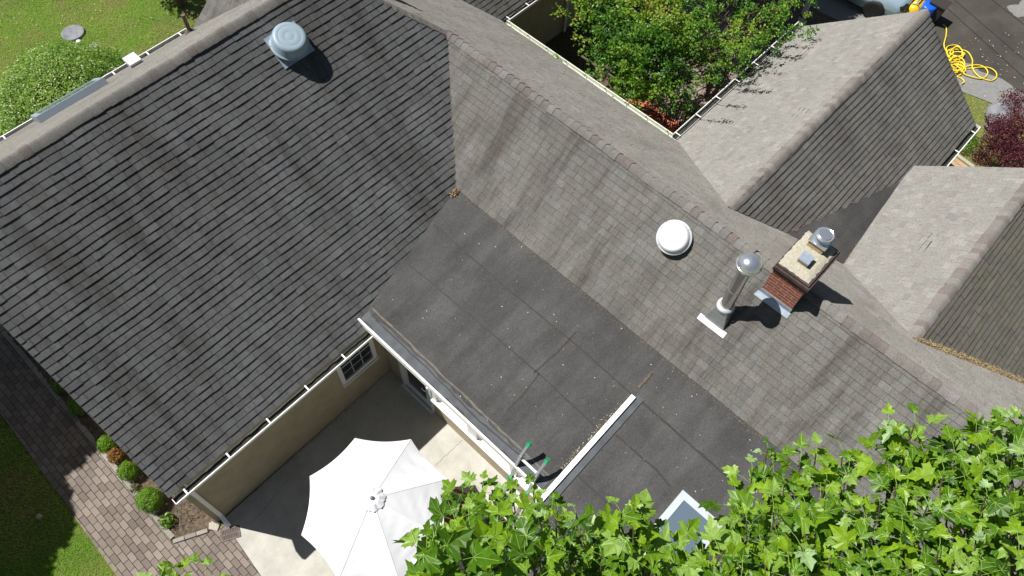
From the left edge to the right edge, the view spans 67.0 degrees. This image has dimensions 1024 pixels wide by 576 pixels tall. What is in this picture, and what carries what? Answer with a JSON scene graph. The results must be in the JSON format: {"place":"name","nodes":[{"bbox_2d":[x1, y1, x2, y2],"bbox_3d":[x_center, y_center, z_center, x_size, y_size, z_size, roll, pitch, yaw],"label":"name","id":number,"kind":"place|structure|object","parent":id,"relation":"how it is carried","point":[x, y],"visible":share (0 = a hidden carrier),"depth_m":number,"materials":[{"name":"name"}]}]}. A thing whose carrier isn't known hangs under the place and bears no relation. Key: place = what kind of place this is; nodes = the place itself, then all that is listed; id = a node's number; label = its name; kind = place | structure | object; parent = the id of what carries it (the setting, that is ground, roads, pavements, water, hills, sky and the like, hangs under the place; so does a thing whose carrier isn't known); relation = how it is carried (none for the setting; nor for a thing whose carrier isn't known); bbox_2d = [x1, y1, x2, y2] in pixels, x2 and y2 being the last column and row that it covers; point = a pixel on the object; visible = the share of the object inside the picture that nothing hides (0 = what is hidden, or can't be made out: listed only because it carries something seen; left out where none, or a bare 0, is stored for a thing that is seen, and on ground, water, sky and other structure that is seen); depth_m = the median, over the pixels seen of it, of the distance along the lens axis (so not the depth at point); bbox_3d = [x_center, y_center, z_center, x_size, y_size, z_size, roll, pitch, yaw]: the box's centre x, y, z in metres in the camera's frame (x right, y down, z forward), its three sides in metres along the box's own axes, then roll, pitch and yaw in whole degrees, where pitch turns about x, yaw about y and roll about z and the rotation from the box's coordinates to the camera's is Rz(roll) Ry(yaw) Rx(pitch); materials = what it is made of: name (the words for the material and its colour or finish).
{"place":"outdoors","nodes":[
{"label":"outdoors","id":0,"kind":"place"},
{"bbox_2d":[226,370,529,575],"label":"patio","id":1,"kind":"structure","parent":0,"point":[272,540],"depth_m":15.45,"materials":[{"name":"concrete"}]},
{"bbox_2d":[220,525,240,542],"bbox_3d":[-5.361,4.679,14.729,0.366,0.024,0.230,-16,62,-10],"label":"block","id":2,"kind":"object","parent":1,"relation":"on","point":[230,533],"visible":1,"depth_m":14.72,"materials":[{"name":"concrete"}]},
{"bbox_2d":[301,438,447,575],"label":"patio umbrella","id":3,"kind":"object","parent":1,"relation":"on","point":[369,502],"visible":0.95,"depth_m":12.76,"materials":[{"name":"white fabric"}]},
{"bbox_2d":[444,488,470,526],"bbox_3d":[-0.980,4.265,14.528,0.590,1.010,0.616,21,62,10],"label":"patio chair","id":4,"kind":"object","parent":1,"relation":"on","point":[447,519],"visible":0.13,"depth_m":14.54,"materials":[{"name":"red wood"}]},
{"bbox_2d":[503,441,550,524],"bbox_3d":[-0.034,3.768,13.391,0.452,3.554,1.238,40,67,19],"label":"extension ladder","id":5,"kind":"object","parent":1,"relation":"on","point":[520,459],"visible":0.48,"depth_m":12.31,"materials":[{"name":"metal"}]},
{"bbox_2d":[0,0,1023,575],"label":"ground","id":6,"kind":"structure","parent":0,"point":[192,12],"depth_m":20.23,"materials":[{"name":"green plant"}]},
{"bbox_2d":[36,513,42,519],"bbox_3d":[-9.027,4.359,14.775,0.107,0.080,0.107,40,67,19],"label":"stone","id":7,"kind":"object","parent":6,"relation":"on","point":[39,516],"visible":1,"depth_m":14.76,"materials":[{"name":"grey stone"}]},
{"bbox_2d":[0,37,125,136],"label":"broad shrub","id":8,"kind":"object","parent":6,"relation":"on","point":[7,117],"visible":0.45,"depth_m":17.95,"materials":[{"name":"green plant"}]},
{"bbox_2d":[61,25,84,41],"bbox_3d":[-11.984,-6.962,21.126,0.598,0.065,0.598,40,67,19],"label":"manhole lid","id":9,"kind":"object","parent":6,"relation":"on","point":[72,33],"visible":0.99,"depth_m":21.09,"materials":[{"name":"grey concrete"}]},
{"bbox_2d":[0,332,198,575],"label":"paver walk","id":10,"kind":"structure","parent":6,"relation":"on","point":[102,509],"depth_m":15.18,"materials":[{"name":"brick"}]},
{"bbox_2d":[0,324,207,543],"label":"bed edging","id":11,"kind":"object","parent":6,"relation":"on","point":[75,419],"visible":0.79,"depth_m":15.65,"materials":[{"name":"stone"}]},
{"bbox_2d":[0,323,219,537],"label":"planting bed","id":12,"kind":"object","parent":6,"relation":"on","point":[93,427],"visible":0.23,"depth_m":14.99,"materials":[{"name":"soil"}]},
{"bbox_2d":[48,377,63,393],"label":"shaded shrub","id":13,"kind":"object","parent":12,"relation":"on","point":[52,385],"visible":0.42,"depth_m":15.78,"materials":[{"name":"green plant"}]},
{"bbox_2d":[66,397,84,416],"bbox_3d":[-8.807,2.376,15.648,0.417,0.347,0.416,-10,61,-7],"label":"shaded shrub","id":14,"kind":"object","parent":12,"relation":"on","point":[72,405],"visible":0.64,"depth_m":15.56,"materials":[{"name":"green plant"}]},
{"bbox_2d":[96,435,116,453],"bbox_3d":[-7.999,3.075,15.249,0.402,0.354,0.387,40,67,19],"label":"boxwood","id":15,"kind":"object","parent":12,"relation":"on","point":[108,444],"visible":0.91,"depth_m":15.18,"materials":[{"name":"green plant"}]},
{"bbox_2d":[106,446,125,464],"bbox_3d":[-7.791,3.288,15.185,0.366,0.347,0.354,40,67,19],"label":"withered shrub","id":16,"kind":"object","parent":12,"relation":"on","point":[114,455],"visible":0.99,"depth_m":15.13,"materials":[{"name":"brown plant"}]},
{"bbox_2d":[115,460,139,480],"bbox_3d":[-7.456,3.530,14.993,0.429,0.379,0.407,40,67,19],"label":"boxwood","id":17,"kind":"object","parent":12,"relation":"on","point":[130,470],"visible":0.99,"depth_m":14.91,"materials":[{"name":"green plant"}]},
{"bbox_2d":[128,482,140,492],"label":"groundcover plant","id":18,"kind":"object","parent":12,"relation":"on","point":[135,486],"visible":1,"depth_m":15.02,"materials":[{"name":"green plant"}]},
{"bbox_2d":[134,486,163,513],"bbox_3d":[-6.917,4.019,14.708,0.556,0.426,0.518,40,67,19],"label":"boxwood","id":19,"kind":"object","parent":12,"relation":"on","point":[141,503],"visible":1,"depth_m":14.63,"materials":[{"name":"green plant"}]},
{"bbox_2d":[116,445,203,532],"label":"bark litter","id":20,"kind":"object","parent":12,"relation":"on","point":[170,505],"visible":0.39,"depth_m":14.88,"materials":[{"name":"brown wood"}]},
{"bbox_2d":[157,512,176,529],"bbox_3d":[-6.554,4.422,14.697,0.367,0.266,0.307,40,67,19],"label":"bedding plant","id":21,"kind":"object","parent":12,"relation":"on","point":[165,520],"visible":1,"depth_m":14.67,"materials":[{"name":"green plant"}]},
{"bbox_2d":[174,0,184,7],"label":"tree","id":22,"kind":"object","parent":6,"relation":"on","point":[179,3],"visible":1,"depth_m":21.69,"materials":[{"name":"green plant"}]},
{"bbox_2d":[209,521,219,530],"bbox_3d":[-5.706,4.536,14.786,0.233,0.030,0.160,12,61,5],"label":"stone","id":23,"kind":"object","parent":6,"relation":"on","point":[213,526],"visible":1,"depth_m":14.76,"materials":[{"name":"beige stone"}]},
{"bbox_2d":[174,525,260,575],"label":"paver walk","id":24,"kind":"structure","parent":6,"relation":"on","point":[220,555],"depth_m":14.54,"materials":[{"name":"brick"}]},
{"bbox_2d":[0,0,1023,575],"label":"house","id":25,"kind":"structure","parent":6,"relation":"on","point":[246,246],"depth_m":13.24,"materials":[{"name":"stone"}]},
{"bbox_2d":[334,332,379,387],"bbox_3d":[-2.987,1.372,14.840,0.115,1.090,0.920,40,67,19],"label":"window","id":26,"kind":"structure","parent":25,"relation":"in","point":[367,355],"depth_m":15.03,"materials":[{"name":"white paint"}]},
{"bbox_2d":[398,361,434,413],"bbox_3d":[-1.922,1.775,15.275,0.930,2.125,0.130,40,67,19],"label":"door","id":27,"kind":"structure","parent":25,"relation":"in","point":[408,379],"depth_m":15.82,"materials":[{"name":"white paint"}]},
{"bbox_2d":[438,398,466,426],"bbox_3d":[-1.098,2.000,14.376,0.860,1.897,0.070,40,67,19],"label":"window","id":28,"kind":"structure","parent":25,"relation":"in","point":[439,400],"depth_m":15.15,"materials":[{"name":"white paint"}]},
{"bbox_2d":[478,436,509,466],"bbox_3d":[-0.285,2.681,14.015,0.860,1.897,0.070,40,67,19],"label":"window","id":29,"kind":"structure","parent":25,"relation":"in","point":[486,444],"depth_m":14.78,"materials":[{"name":"white paint"}]},
{"bbox_2d":[2,0,1023,501],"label":"leaf litter","id":30,"kind":"object","parent":25,"relation":"on","point":[960,354],"visible":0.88,"depth_m":13.89,"materials":[{"name":"brown plant"}]},
{"bbox_2d":[136,402,1023,575],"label":"maple tree","id":31,"kind":"object","parent":6,"relation":"on","point":[985,513],"visible":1,"depth_m":4.45,"materials":[{"name":"green plant"}]},
{"bbox_2d":[805,0,1023,116],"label":"drive shoulder","id":32,"kind":"object","parent":6,"relation":"on","point":[845,10],"visible":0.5,"depth_m":22.24},
{"bbox_2d":[948,154,975,166],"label":"timber deck","id":33,"kind":"structure","parent":6,"relation":"on","point":[959,160],"depth_m":20.23,"materials":[{"name":"beige wood"}]},
{"bbox_2d":[960,134,981,152],"bbox_3d":[12.125,-4.071,20.889,1.165,0.279,1.053,40,67,19],"label":"weedy patch","id":34,"kind":"object","parent":6,"relation":"on","point":[971,143],"visible":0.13,"depth_m":20.73,"materials":[{"name":"green plant"}]},
{"bbox_2d":[970,87,1023,167],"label":"red maple","id":35,"kind":"object","parent":6,"relation":"on","point":[1013,142],"visible":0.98,"depth_m":19.20,"materials":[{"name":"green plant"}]},
{"bbox_2d":[984,101,1011,121],"bbox_3d":[13.448,-4.819,21.420,0.714,0.491,0.929,18,61,8],"label":"boulder","id":36,"kind":"object","parent":6,"relation":"on","point":[996,108],"visible":0.45,"depth_m":21.24,"materials":[{"name":"grey stone"}]},
{"bbox_2d":[544,0,838,131],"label":"courtyard soil","id":37,"kind":"structure","parent":0,"point":[561,44],"depth_m":22.82,"materials":[{"name":"brown soil"}]},
{"bbox_2d":[797,0,812,22],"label":"metal mast","id":38,"kind":"object","parent":37,"relation":"on","point":[806,7],"visible":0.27,"depth_m":22.20,"materials":[{"name":"grey metal"}]},
{"bbox_2d":[620,0,770,139],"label":"courtyard paving","id":39,"kind":"structure","parent":0,"point":[700,100],"depth_m":21.90,"materials":[{"name":"grey stone"}]},
{"bbox_2d":[579,55,623,90],"bbox_3d":[2.407,-5.580,21.056,1.512,0.965,0.050,39,67,19],"label":"handrail","id":40,"kind":"object","parent":39,"relation":"on","point":[585,58],"visible":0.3,"depth_m":20.81,"materials":[{"name":"metal"}]},
{"bbox_2d":[622,77,649,92],"bbox_3d":[3.361,-5.608,21.054,0.907,0.535,0.746,40,67,19],"label":"fern clump","id":41,"kind":"object","parent":39,"relation":"on","point":[632,86],"visible":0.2,"depth_m":20.98,"materials":[{"name":"green plant"}]},
{"bbox_2d":[628,97,679,132],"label":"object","id":42,"kind":"structure","parent":39,"relation":"on","point":[654,117],"depth_m":20.75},
{"bbox_2d":[634,106,661,119],"bbox_3d":[3.587,-4.534,20.668,0.828,0.672,0.159,14,61,6],"label":"handrail","id":43,"kind":"object","parent":42,"relation":"on","point":[659,115],"visible":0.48,"depth_m":20.40,"materials":[{"name":"grey metal"}]},
{"bbox_2d":[663,104,689,131],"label":"iron gate","id":44,"kind":"structure","parent":39,"relation":"on","point":[676,117],"depth_m":20.25,"materials":[{"name":"grey"}]},
{"bbox_2d":[550,0,819,114],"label":"courtyard tree","id":45,"kind":"object","parent":39,"relation":"on","point":[619,46],"visible":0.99,"depth_m":18.44,"materials":[{"name":"green plant"}]},
{"bbox_2d":[677,102,701,120],"bbox_3d":[4.867,-4.635,20.594,0.894,0.532,0.777,40,67,19],"label":"corner shrub","id":46,"kind":"object","parent":39,"relation":"on","point":[695,110],"visible":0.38,"depth_m":20.56,"materials":[{"name":"green plant"}]},
{"bbox_2d":[847,0,1023,93],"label":"driveway","id":47,"kind":"structure","parent":0,"point":[1007,28],"depth_m":23.10,"materials":[{"name":"grey asphalt"}]},
{"bbox_2d":[848,0,913,17],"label":"parked car","id":48,"kind":"object","parent":47,"relation":"on","point":[873,8],"visible":0.88,"depth_m":22.81,"materials":[{"name":"blue paint"}]},
{"bbox_2d":[905,0,925,12],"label":"yellow compressor","id":49,"kind":"object","parent":47,"relation":"on","point":[915,5],"visible":0.6,"depth_m":22.79,"materials":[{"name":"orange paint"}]},
{"bbox_2d":[922,0,936,16],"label":"blue drum","id":50,"kind":"object","parent":47,"relation":"on","point":[929,6],"visible":0.42,"depth_m":22.83,"materials":[{"name":"blue plastic"}]},
{"bbox_2d":[929,0,951,23],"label":"black bin","id":51,"kind":"object","parent":47,"relation":"on","point":[942,6],"visible":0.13,"depth_m":22.80,"materials":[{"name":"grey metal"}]},
{"bbox_2d":[943,24,996,83],"bbox_3d":[12.931,-6.757,22.541,1.290,0.124,2.385,-24,64,-14],"label":"garden hose","id":52,"kind":"object","parent":47,"relation":"on","point":[961,64],"visible":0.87,"depth_m":22.40,"materials":[{"name":"yellow rubber"}]},
{"bbox_2d":[947,0,1023,77],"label":"asphalt seam","id":53,"kind":"object","parent":47,"relation":"on","point":[991,31],"visible":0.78,"depth_m":23.19,"materials":[{"name":"black asphalt"}]},
{"bbox_2d":[1007,0,1023,16],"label":"dry patch","id":54,"kind":"object","parent":47,"relation":"on","point":[1017,10],"visible":1,"depth_m":23.70,"materials":[{"name":"concrete"}]}
]}

